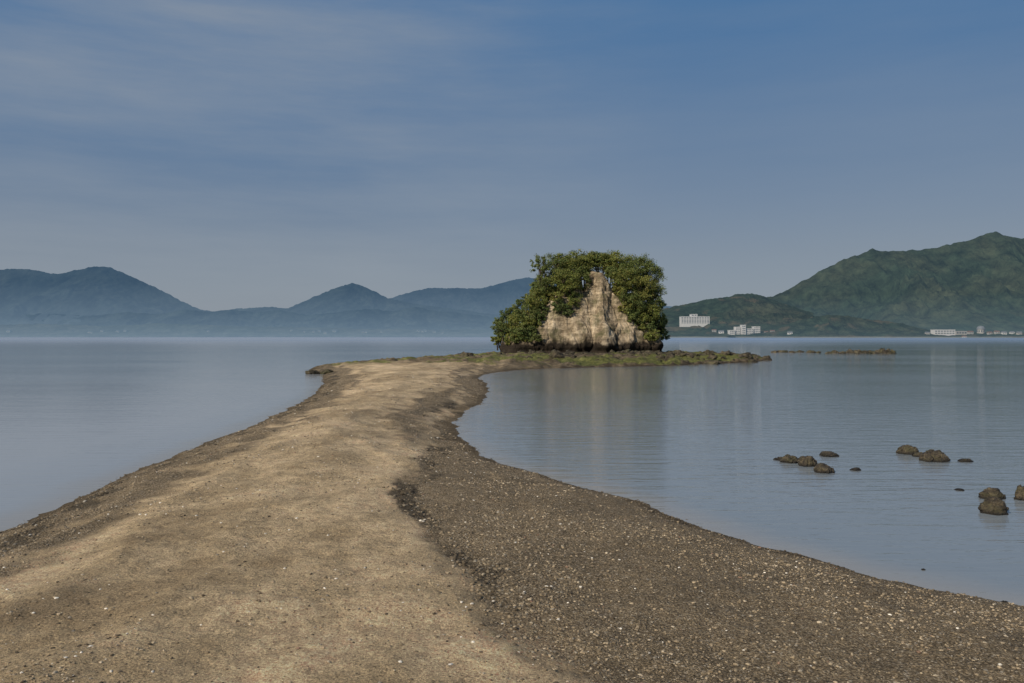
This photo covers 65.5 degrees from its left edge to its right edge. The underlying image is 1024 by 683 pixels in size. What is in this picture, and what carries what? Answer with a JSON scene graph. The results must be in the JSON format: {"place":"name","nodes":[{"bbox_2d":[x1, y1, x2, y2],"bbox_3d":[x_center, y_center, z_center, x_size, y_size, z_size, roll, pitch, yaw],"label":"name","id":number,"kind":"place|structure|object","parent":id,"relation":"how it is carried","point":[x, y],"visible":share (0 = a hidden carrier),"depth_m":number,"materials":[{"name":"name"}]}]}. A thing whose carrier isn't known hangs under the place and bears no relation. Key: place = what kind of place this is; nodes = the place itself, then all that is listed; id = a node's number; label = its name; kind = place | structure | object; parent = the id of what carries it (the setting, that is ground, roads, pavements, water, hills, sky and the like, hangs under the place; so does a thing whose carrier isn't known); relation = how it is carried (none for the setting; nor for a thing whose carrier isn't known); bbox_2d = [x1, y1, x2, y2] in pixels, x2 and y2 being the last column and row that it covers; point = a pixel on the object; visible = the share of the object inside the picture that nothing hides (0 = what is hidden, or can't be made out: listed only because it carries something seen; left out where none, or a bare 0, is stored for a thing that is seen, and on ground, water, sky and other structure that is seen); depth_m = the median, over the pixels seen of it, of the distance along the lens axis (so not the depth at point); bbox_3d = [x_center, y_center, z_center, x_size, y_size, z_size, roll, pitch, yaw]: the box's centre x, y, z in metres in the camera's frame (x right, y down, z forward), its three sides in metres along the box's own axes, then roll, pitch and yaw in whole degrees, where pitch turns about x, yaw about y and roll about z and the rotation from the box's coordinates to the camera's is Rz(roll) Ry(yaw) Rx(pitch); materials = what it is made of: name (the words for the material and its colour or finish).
{"place":"outdoors","nodes":[
{"label":"outdoors","id":0,"kind":"place"},
{"bbox_2d":[0,266,214,324],"bbox_3d":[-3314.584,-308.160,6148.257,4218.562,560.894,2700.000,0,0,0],"label":"hills","id":1,"kind":"structure","parent":0,"point":[90,291],"depth_m":5720.25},
{"bbox_2d":[0,323,499,336],"bbox_3d":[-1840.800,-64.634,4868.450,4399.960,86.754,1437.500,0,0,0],"label":"shore","id":2,"kind":"structure","parent":0,"point":[137,330],"depth_m":4330.86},
{"bbox_2d":[26,307,507,329],"bbox_3d":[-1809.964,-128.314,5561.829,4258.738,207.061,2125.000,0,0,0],"label":"foothills","id":3,"kind":"structure","parent":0,"point":[415,318],"depth_m":5152.13,"materials":[{"name":"blue"}]},
{"bbox_2d":[231,283,503,316],"bbox_3d":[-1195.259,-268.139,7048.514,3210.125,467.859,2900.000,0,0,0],"label":"hills peak","id":4,"kind":"structure","parent":0,"point":[350,296],"depth_m":6658.35,"materials":[{"name":"blue"}]},
{"bbox_2d":[0,350,1023,682],"bbox_3d":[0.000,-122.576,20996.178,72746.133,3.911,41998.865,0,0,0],"label":"ground","id":5,"kind":"structure","parent":0,"point":[222,636],"depth_m":7.38,"materials":[{"name":"brown sand"}]},
{"bbox_2d":[461,351,473,356],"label":"boulder","id":6,"kind":"object","parent":5,"relation":"on","point":[465,354],"visible":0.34,"depth_m":88.48,"materials":[{"name":"grey stone"}]},
{"bbox_2d":[0,371,1023,682],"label":"pebbles","id":7,"kind":"object","parent":5,"relation":"on","point":[460,545],"visible":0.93,"depth_m":7.72,"materials":[{"name":"stone"}]},
{"bbox_2d":[548,349,564,358],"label":"boulder","id":8,"kind":"object","parent":5,"relation":"on","point":[554,353],"visible":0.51,"depth_m":78.76,"materials":[{"name":"stone"}]},
{"bbox_2d":[620,349,630,352],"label":"boulder","id":9,"kind":"object","parent":5,"relation":"on","point":[626,351],"visible":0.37,"depth_m":101.50,"materials":[{"name":"stone"}]},
{"bbox_2d":[664,352,674,360],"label":"boulder","id":10,"kind":"object","parent":5,"relation":"on","point":[670,355],"visible":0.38,"depth_m":80.75,"materials":[{"name":"stone"}]},
{"bbox_2d":[706,350,714,355],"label":"boulder","id":11,"kind":"object","parent":5,"relation":"on","point":[708,352],"visible":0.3,"depth_m":88.68,"materials":[{"name":"stone"}]},
{"bbox_2d":[703,360,719,363],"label":"boulder","id":12,"kind":"object","parent":5,"relation":"on","point":[713,362],"visible":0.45,"depth_m":81.17,"materials":[{"name":"beige stone"}]},
{"bbox_2d":[706,355,717,359],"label":"boulder","id":13,"kind":"object","parent":5,"relation":"on","point":[714,357],"visible":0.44,"depth_m":85.43,"materials":[{"name":"stone"}]},
{"bbox_2d":[718,350,732,355],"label":"boulder","id":14,"kind":"object","parent":5,"relation":"on","point":[728,352],"visible":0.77,"depth_m":93.61,"materials":[{"name":"stone"}]},
{"bbox_2d":[739,352,753,358],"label":"boulder","id":15,"kind":"object","parent":5,"relation":"on","point":[748,355],"visible":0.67,"depth_m":88.19,"materials":[{"name":"stone"}]},
{"bbox_2d":[748,359,757,362],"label":"boulder","id":16,"kind":"object","parent":5,"relation":"on","point":[751,361],"visible":0.41,"depth_m":86.28,"materials":[{"name":"brown stone"}]},
{"bbox_2d":[761,355,771,359],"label":"boulder","id":17,"kind":"object","parent":5,"relation":"on","point":[766,357],"visible":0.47,"depth_m":95.20,"materials":[{"name":"stone"}]},
{"bbox_2d":[0,337,1023,605],"bbox_3d":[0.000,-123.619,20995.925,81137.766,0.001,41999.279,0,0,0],"label":"sea","id":18,"kind":"structure","parent":0,"point":[702,445],"depth_m":24.84,"materials":[{"name":"liquid"}]},
{"bbox_2d":[305,370,319,373],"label":"rock","id":19,"kind":"object","parent":18,"relation":"in","point":[312,372],"visible":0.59,"depth_m":59.49,"materials":[{"name":"brown stone"}]},
{"bbox_2d":[320,369,332,373],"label":"rock","id":20,"kind":"object","parent":18,"relation":"in","point":[325,371],"visible":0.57,"depth_m":59.48,"materials":[{"name":"brown stone"}]},
{"bbox_2d":[779,454,798,462],"bbox_3d":[6.215,2.693,17.780,0.475,0.336,0.420,0,0,0],"label":"rock","id":21,"kind":"object","parent":18,"relation":"in","point":[787,458],"visible":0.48,"depth_m":17.68,"materials":[{"name":"brown stone"}]},
{"bbox_2d":[797,456,817,466],"bbox_3d":[6.403,2.721,17.325,0.455,0.506,0.450,0,0,0],"label":"rock","id":22,"kind":"object","parent":18,"relation":"in","point":[807,461],"visible":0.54,"depth_m":17.17,"materials":[{"name":"brown stone"}]},
{"bbox_2d":[813,463,834,473],"bbox_3d":[6.474,2.702,16.510,0.460,0.351,0.482,0,0,0],"label":"rock","id":23,"kind":"object","parent":18,"relation":"in","point":[822,468],"visible":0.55,"depth_m":16.40,"materials":[{"name":"stone"}]},
{"bbox_2d":[819,451,838,456],"bbox_3d":[7.478,2.694,18.731,0.473,0.220,0.453,0,0,0],"label":"rock","id":24,"kind":"object","parent":18,"relation":"in","point":[827,454],"visible":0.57,"depth_m":18.63,"materials":[{"name":"brown stone"}]},
{"bbox_2d":[850,467,860,470],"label":"rock","id":25,"kind":"object","parent":18,"relation":"in","point":[856,469],"visible":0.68,"depth_m":16.66,"materials":[{"name":"brown stone"}]},
{"bbox_2d":[854,349,864,353],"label":"rock","id":26,"kind":"object","parent":18,"relation":"in","point":[857,351],"visible":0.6,"depth_m":132.57,"materials":[{"name":"stone"}]},
{"bbox_2d":[882,349,891,353],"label":"rock","id":27,"kind":"object","parent":18,"relation":"in","point":[887,351],"visible":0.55,"depth_m":132.54,"materials":[{"name":"stone"}]},
{"bbox_2d":[896,445,918,454],"bbox_3d":[9.496,2.700,19.107,0.498,0.459,0.564,0,0,-42],"label":"rock","id":28,"kind":"object","parent":18,"relation":"in","point":[907,449],"visible":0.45,"depth_m":18.98,"materials":[{"name":"brown stone"}]},
{"bbox_2d":[912,452,922,456],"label":"rock","id":29,"kind":"object","parent":18,"relation":"in","point":[916,454],"visible":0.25,"depth_m":18.59,"materials":[{"name":"brown stone"}]},
{"bbox_2d":[919,449,949,462],"bbox_3d":[9.524,2.720,17.985,0.658,0.549,0.579,0,0,0],"label":"rock","id":30,"kind":"object","parent":18,"relation":"in","point":[932,455],"visible":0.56,"depth_m":17.86,"materials":[{"name":"brown stone"}]},
{"bbox_2d":[958,458,973,461],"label":"rock","id":31,"kind":"object","parent":18,"relation":"in","point":[965,460],"visible":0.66,"depth_m":17.82,"materials":[{"name":"brown stone"}]},
{"bbox_2d":[978,487,1005,499],"bbox_3d":[8.329,2.728,13.824,0.456,0.396,0.369,0,0,0],"label":"rock","id":32,"kind":"object","parent":18,"relation":"in","point":[990,492],"visible":0.5,"depth_m":13.74,"materials":[{"name":"brown stone"}]},
{"bbox_2d":[978,496,1008,515],"bbox_3d":[7.681,2.721,12.682,0.452,0.481,0.403,0,0,-43],"label":"rock","id":33,"kind":"object","parent":18,"relation":"in","point":[992,505],"visible":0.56,"depth_m":12.57,"materials":[{"name":"brown stone"}]},
{"bbox_2d":[1014,484,1023,500],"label":"rock","id":34,"kind":"object","parent":18,"relation":"in","point":[1019,493],"visible":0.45,"depth_m":13.64,"materials":[{"name":"brown stone"}]},
{"bbox_2d":[0,0,1023,310],"label":"sky","id":35,"kind":"structure","parent":0,"point":[212,155],"materials":[{"name":"blue"}]},
{"bbox_2d":[391,277,672,315],"bbox_3d":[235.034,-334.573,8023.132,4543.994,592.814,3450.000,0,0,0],"label":"hills","id":36,"kind":"structure","parent":0,"point":[496,298],"depth_m":7553.69,"materials":[{"name":"blue"}]},
{"bbox_2d":[499,271,663,353],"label":"cliff","id":37,"kind":"structure","parent":0,"point":[596,321],"depth_m":105.97,"materials":[{"name":"stone"}]},
{"bbox_2d":[490,336,503,350],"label":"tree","id":38,"kind":"object","parent":37,"relation":"on","point":[497,341],"visible":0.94,"depth_m":111.83,"materials":[{"name":"green plant"}]},
{"bbox_2d":[492,317,503,347],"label":"shrub","id":39,"kind":"object","parent":37,"relation":"on","point":[501,320],"visible":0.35,"depth_m":111.51,"materials":[{"name":"green plant"}]},
{"bbox_2d":[490,321,510,343],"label":"tree","id":40,"kind":"object","parent":37,"relation":"on","point":[498,331],"visible":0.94,"depth_m":107.42,"materials":[{"name":"green plant"}]},
{"bbox_2d":[499,308,514,328],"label":"shrub","id":41,"kind":"object","parent":37,"relation":"on","point":[506,312],"visible":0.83,"depth_m":111.86,"materials":[{"name":"green plant"}]},
{"bbox_2d":[504,333,511,344],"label":"shrub","id":42,"kind":"object","parent":37,"relation":"on","point":[506,340],"visible":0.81,"depth_m":106.07,"materials":[{"name":"green plant"}]},
{"bbox_2d":[503,312,523,332],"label":"tree","id":43,"kind":"object","parent":37,"relation":"on","point":[513,320],"visible":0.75,"depth_m":107.44,"materials":[{"name":"green plant"}]},
{"bbox_2d":[509,333,519,342],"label":"shrub","id":44,"kind":"object","parent":37,"relation":"on","point":[515,340],"visible":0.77,"depth_m":105.18,"materials":[{"name":"green plant"}]},
{"bbox_2d":[509,303,523,325],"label":"shrub","id":45,"kind":"object","parent":37,"relation":"on","point":[514,308],"visible":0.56,"depth_m":111.57,"materials":[{"name":"green plant"}]},
{"bbox_2d":[507,323,534,338],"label":"tree","id":46,"kind":"object","parent":37,"relation":"on","point":[518,330],"visible":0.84,"depth_m":104.91,"materials":[{"name":"green plant"}]},
{"bbox_2d":[515,296,528,306],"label":"shrub","id":47,"kind":"object","parent":37,"relation":"on","point":[520,302],"visible":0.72,"depth_m":111.47,"materials":[{"name":"green plant"}]},
{"bbox_2d":[518,329,531,338],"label":"shrub","id":48,"kind":"object","parent":37,"relation":"on","point":[525,333],"visible":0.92,"depth_m":104.79,"materials":[{"name":"green plant"}]},
{"bbox_2d":[520,321,532,330],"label":"shrub","id":49,"kind":"object","parent":37,"relation":"on","point":[524,322],"visible":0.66,"depth_m":106.08,"materials":[{"name":"green plant"}]},
{"bbox_2d":[515,303,542,324],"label":"tree","id":50,"kind":"object","parent":37,"relation":"on","point":[525,306],"visible":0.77,"depth_m":106.85,"materials":[{"name":"green plant"}]},
{"bbox_2d":[523,317,537,325],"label":"shrub","id":51,"kind":"object","parent":37,"relation":"on","point":[530,321],"visible":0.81,"depth_m":106.53,"materials":[{"name":"green plant"}]},
{"bbox_2d":[526,324,537,332],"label":"shrub","id":52,"kind":"object","parent":37,"relation":"on","point":[532,328],"visible":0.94,"depth_m":105.34,"materials":[{"name":"green plant"}]},
{"bbox_2d":[526,333,542,341],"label":"shrub","id":53,"kind":"object","parent":37,"relation":"on","point":[534,336],"visible":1,"depth_m":104.30,"materials":[{"name":"green plant"}]},
{"bbox_2d":[529,316,541,327],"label":"shrub","id":54,"kind":"object","parent":37,"relation":"on","point":[539,323],"visible":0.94,"depth_m":105.95,"materials":[{"name":"green plant"}]},
{"bbox_2d":[524,288,548,307],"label":"tree","id":55,"kind":"object","parent":37,"relation":"on","point":[535,294],"visible":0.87,"depth_m":107.20,"materials":[{"name":"green plant"}]},
{"bbox_2d":[529,254,549,300],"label":"tree","id":56,"kind":"object","parent":37,"relation":"on","point":[539,261],"visible":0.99,"depth_m":108.63,"materials":[{"name":"green plant"}]},
{"bbox_2d":[533,312,546,320],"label":"shrub","id":57,"kind":"object","parent":37,"relation":"on","point":[537,315],"visible":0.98,"depth_m":106.32,"materials":[{"name":"green plant"}]},
{"bbox_2d":[535,304,549,313],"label":"shrub","id":58,"kind":"object","parent":37,"relation":"on","point":[540,308],"visible":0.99,"depth_m":106.87,"materials":[{"name":"green plant"}]},
{"bbox_2d":[533,274,557,297],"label":"tree","id":59,"kind":"object","parent":37,"relation":"on","point":[546,280],"visible":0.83,"depth_m":108.46,"materials":[{"name":"green plant"}]},
{"bbox_2d":[549,291,563,300],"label":"shrub","id":60,"kind":"object","parent":37,"relation":"on","point":[557,294],"visible":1,"depth_m":106.89,"materials":[{"name":"green plant"}]},
{"bbox_2d":[550,299,565,312],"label":"shrub","id":61,"kind":"object","parent":37,"relation":"on","point":[560,306],"visible":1,"depth_m":106.16,"materials":[{"name":"green plant"}]},
{"bbox_2d":[540,252,576,289],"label":"tree","id":62,"kind":"object","parent":37,"relation":"on","point":[555,261],"visible":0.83,"depth_m":110.12,"materials":[{"name":"green plant"}]},
{"bbox_2d":[547,267,580,297],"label":"tree","id":63,"kind":"object","parent":37,"relation":"on","point":[563,273],"visible":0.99,"depth_m":107.42,"materials":[{"name":"green plant"}]},
{"bbox_2d":[561,304,574,315],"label":"shrub","id":64,"kind":"object","parent":37,"relation":"on","point":[568,308],"visible":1,"depth_m":106.16,"materials":[{"name":"green plant"}]},
{"bbox_2d":[563,287,574,296],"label":"shrub","id":65,"kind":"object","parent":37,"relation":"on","point":[571,289],"visible":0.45,"depth_m":109.81,"materials":[{"name":"green plant"}]},
{"bbox_2d":[567,297,580,306],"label":"shrub","id":66,"kind":"object","parent":37,"relation":"on","point":[571,300],"visible":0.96,"depth_m":106.63,"materials":[{"name":"green plant"}]},
{"bbox_2d":[569,291,582,300],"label":"shrub","id":67,"kind":"object","parent":37,"relation":"on","point":[574,294],"visible":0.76,"depth_m":107.84,"materials":[{"name":"green plant"}]},
{"bbox_2d":[559,249,593,273],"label":"tree","id":68,"kind":"object","parent":37,"relation":"on","point":[574,256],"visible":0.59,"depth_m":110.55,"materials":[{"name":"green plant"}]},
{"bbox_2d":[572,265,591,290],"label":"tree","id":69,"kind":"object","parent":37,"relation":"on","point":[586,276],"visible":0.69,"depth_m":109.30,"materials":[{"name":"green plant"}]},
{"bbox_2d":[585,250,598,261],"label":"shrub","id":70,"kind":"object","parent":37,"relation":"on","point":[589,255],"visible":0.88,"depth_m":111.52,"materials":[{"name":"green plant"}]},
{"bbox_2d":[585,251,609,271],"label":"tree","id":71,"kind":"object","parent":37,"relation":"on","point":[595,269],"visible":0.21,"depth_m":113.23,"materials":[{"name":"green plant"}]},
{"bbox_2d":[592,256,605,271],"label":"shrub","id":72,"kind":"object","parent":37,"relation":"on","point":[596,260],"visible":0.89,"depth_m":111.21,"materials":[{"name":"green plant"}]},
{"bbox_2d":[597,253,611,273],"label":"shrub","id":73,"kind":"object","parent":37,"relation":"on","point":[601,261],"visible":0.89,"depth_m":111.25,"materials":[{"name":"green plant"}]},
{"bbox_2d":[603,257,612,280],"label":"shrub","id":74,"kind":"object","parent":37,"relation":"on","point":[608,264],"visible":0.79,"depth_m":111.30,"materials":[{"name":"green plant"}]},
{"bbox_2d":[604,264,623,284],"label":"tree","id":75,"kind":"object","parent":37,"relation":"on","point":[610,270],"visible":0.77,"depth_m":109.29,"materials":[{"name":"green plant"}]},
{"bbox_2d":[596,249,635,269],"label":"tree","id":76,"kind":"object","parent":37,"relation":"on","point":[615,256],"visible":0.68,"depth_m":110.88,"materials":[{"name":"green plant"}]},
{"bbox_2d":[611,285,622,296],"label":"shrub","id":77,"kind":"object","parent":37,"relation":"on","point":[614,288],"visible":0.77,"depth_m":109.33,"materials":[{"name":"green plant"}]},
{"bbox_2d":[609,268,640,301],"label":"tree","id":78,"kind":"object","parent":37,"relation":"on","point":[620,281],"visible":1,"depth_m":107.37,"materials":[{"name":"green plant"}]},
{"bbox_2d":[617,301,632,316],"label":"shrub","id":79,"kind":"object","parent":37,"relation":"on","point":[621,307],"visible":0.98,"depth_m":106.86,"materials":[{"name":"green plant"}]},
{"bbox_2d":[619,286,644,313],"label":"tree","id":80,"kind":"object","parent":37,"relation":"on","point":[628,299],"visible":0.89,"depth_m":107.50,"materials":[{"name":"green plant"}]},
{"bbox_2d":[626,307,638,316],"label":"shrub","id":81,"kind":"object","parent":37,"relation":"on","point":[633,310],"visible":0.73,"depth_m":106.95,"materials":[{"name":"green plant"}]},
{"bbox_2d":[627,313,641,325],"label":"shrub","id":82,"kind":"object","parent":37,"relation":"on","point":[632,317],"visible":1,"depth_m":106.54,"materials":[{"name":"green plant"}]},
{"bbox_2d":[621,253,657,285],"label":"tree","id":83,"kind":"object","parent":37,"relation":"on","point":[639,262],"visible":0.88,"depth_m":109.78,"materials":[{"name":"green plant"}]},
{"bbox_2d":[636,317,646,332],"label":"shrub","id":84,"kind":"object","parent":37,"relation":"on","point":[642,323],"visible":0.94,"depth_m":106.90,"materials":[{"name":"green plant"}]},
{"bbox_2d":[626,274,660,301],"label":"tree","id":85,"kind":"object","parent":37,"relation":"on","point":[642,280],"visible":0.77,"depth_m":108.24,"materials":[{"name":"green plant"}]},
{"bbox_2d":[633,302,663,321],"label":"tree","id":86,"kind":"object","parent":37,"relation":"on","point":[646,316],"visible":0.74,"depth_m":107.87,"materials":[{"name":"green plant"}]},
{"bbox_2d":[644,332,657,340],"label":"shrub","id":87,"kind":"object","parent":37,"relation":"on","point":[647,335],"visible":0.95,"depth_m":105.88,"materials":[{"name":"green plant"}]},
{"bbox_2d":[645,321,656,331],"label":"shrub","id":88,"kind":"object","parent":37,"relation":"on","point":[649,325],"visible":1,"depth_m":107.03,"materials":[{"name":"green plant"}]},
{"bbox_2d":[638,264,667,318],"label":"tree","id":89,"kind":"object","parent":37,"relation":"on","point":[657,274],"visible":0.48,"depth_m":110.21,"materials":[{"name":"green plant"}]},
{"bbox_2d":[640,282,666,314],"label":"tree","id":90,"kind":"object","parent":37,"relation":"on","point":[658,299],"visible":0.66,"depth_m":109.48,"materials":[{"name":"green plant"}]},
{"bbox_2d":[647,329,660,340],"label":"shrub","id":91,"kind":"object","parent":37,"relation":"on","point":[655,331],"visible":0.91,"depth_m":106.08,"materials":[{"name":"green plant"}]},
{"bbox_2d":[649,309,666,334],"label":"shrub","id":92,"kind":"object","parent":37,"relation":"on","point":[662,319],"visible":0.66,"depth_m":109.48,"materials":[{"name":"green plant"}]},
{"bbox_2d":[660,329,669,340],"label":"shrub","id":93,"kind":"object","parent":37,"relation":"on","point":[664,335],"visible":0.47,"depth_m":111.53,"materials":[{"name":"green plant"}]},
{"bbox_2d":[659,293,814,337],"bbox_3d":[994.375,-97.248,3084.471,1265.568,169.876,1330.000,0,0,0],"label":"hill","id":94,"kind":"structure","parent":0,"point":[725,314],"depth_m":2832.68,"materials":[{"name":"green plant"}]},
{"bbox_2d":[679,314,709,326],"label":"hotel","id":95,"kind":"structure","parent":94,"relation":"on","point":[692,320],"depth_m":2625.44,"materials":[{"name":"white paint"}]},
{"bbox_2d":[728,325,759,334],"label":"hotel","id":96,"kind":"structure","parent":94,"relation":"on","point":[742,329],"depth_m":2443.28,"materials":[{"name":"white paint"}]},
{"bbox_2d":[726,315,1023,337],"bbox_3d":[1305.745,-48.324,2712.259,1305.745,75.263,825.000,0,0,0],"label":"headland","id":97,"kind":"structure","parent":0,"point":[833,326],"depth_m":2405.14,"materials":[{"name":"green plant"}]},
{"bbox_2d":[930,330,954,335],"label":"seaside hall","id":98,"kind":"structure","parent":97,"relation":"on","point":[944,332],"depth_m":2345.95,"materials":[{"name":"white paint"}]},
{"bbox_2d":[955,331,966,334],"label":"seaside hall","id":99,"kind":"structure","parent":97,"relation":"on","point":[960,332],"depth_m":2419.26,"materials":[{"name":"white concrete"}]},
{"bbox_2d":[976,326,984,333],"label":"round pavilion","id":100,"kind":"structure","parent":97,"relation":"on","point":[980,329],"depth_m":2477.89,"materials":[{"name":"white"}]},
{"bbox_2d":[767,231,1023,332],"bbox_3d":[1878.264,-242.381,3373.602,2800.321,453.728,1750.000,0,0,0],"label":"hill","id":101,"kind":"structure","parent":0,"point":[973,284],"depth_m":3149.99,"materials":[{"name":"green plant"}]}
]}

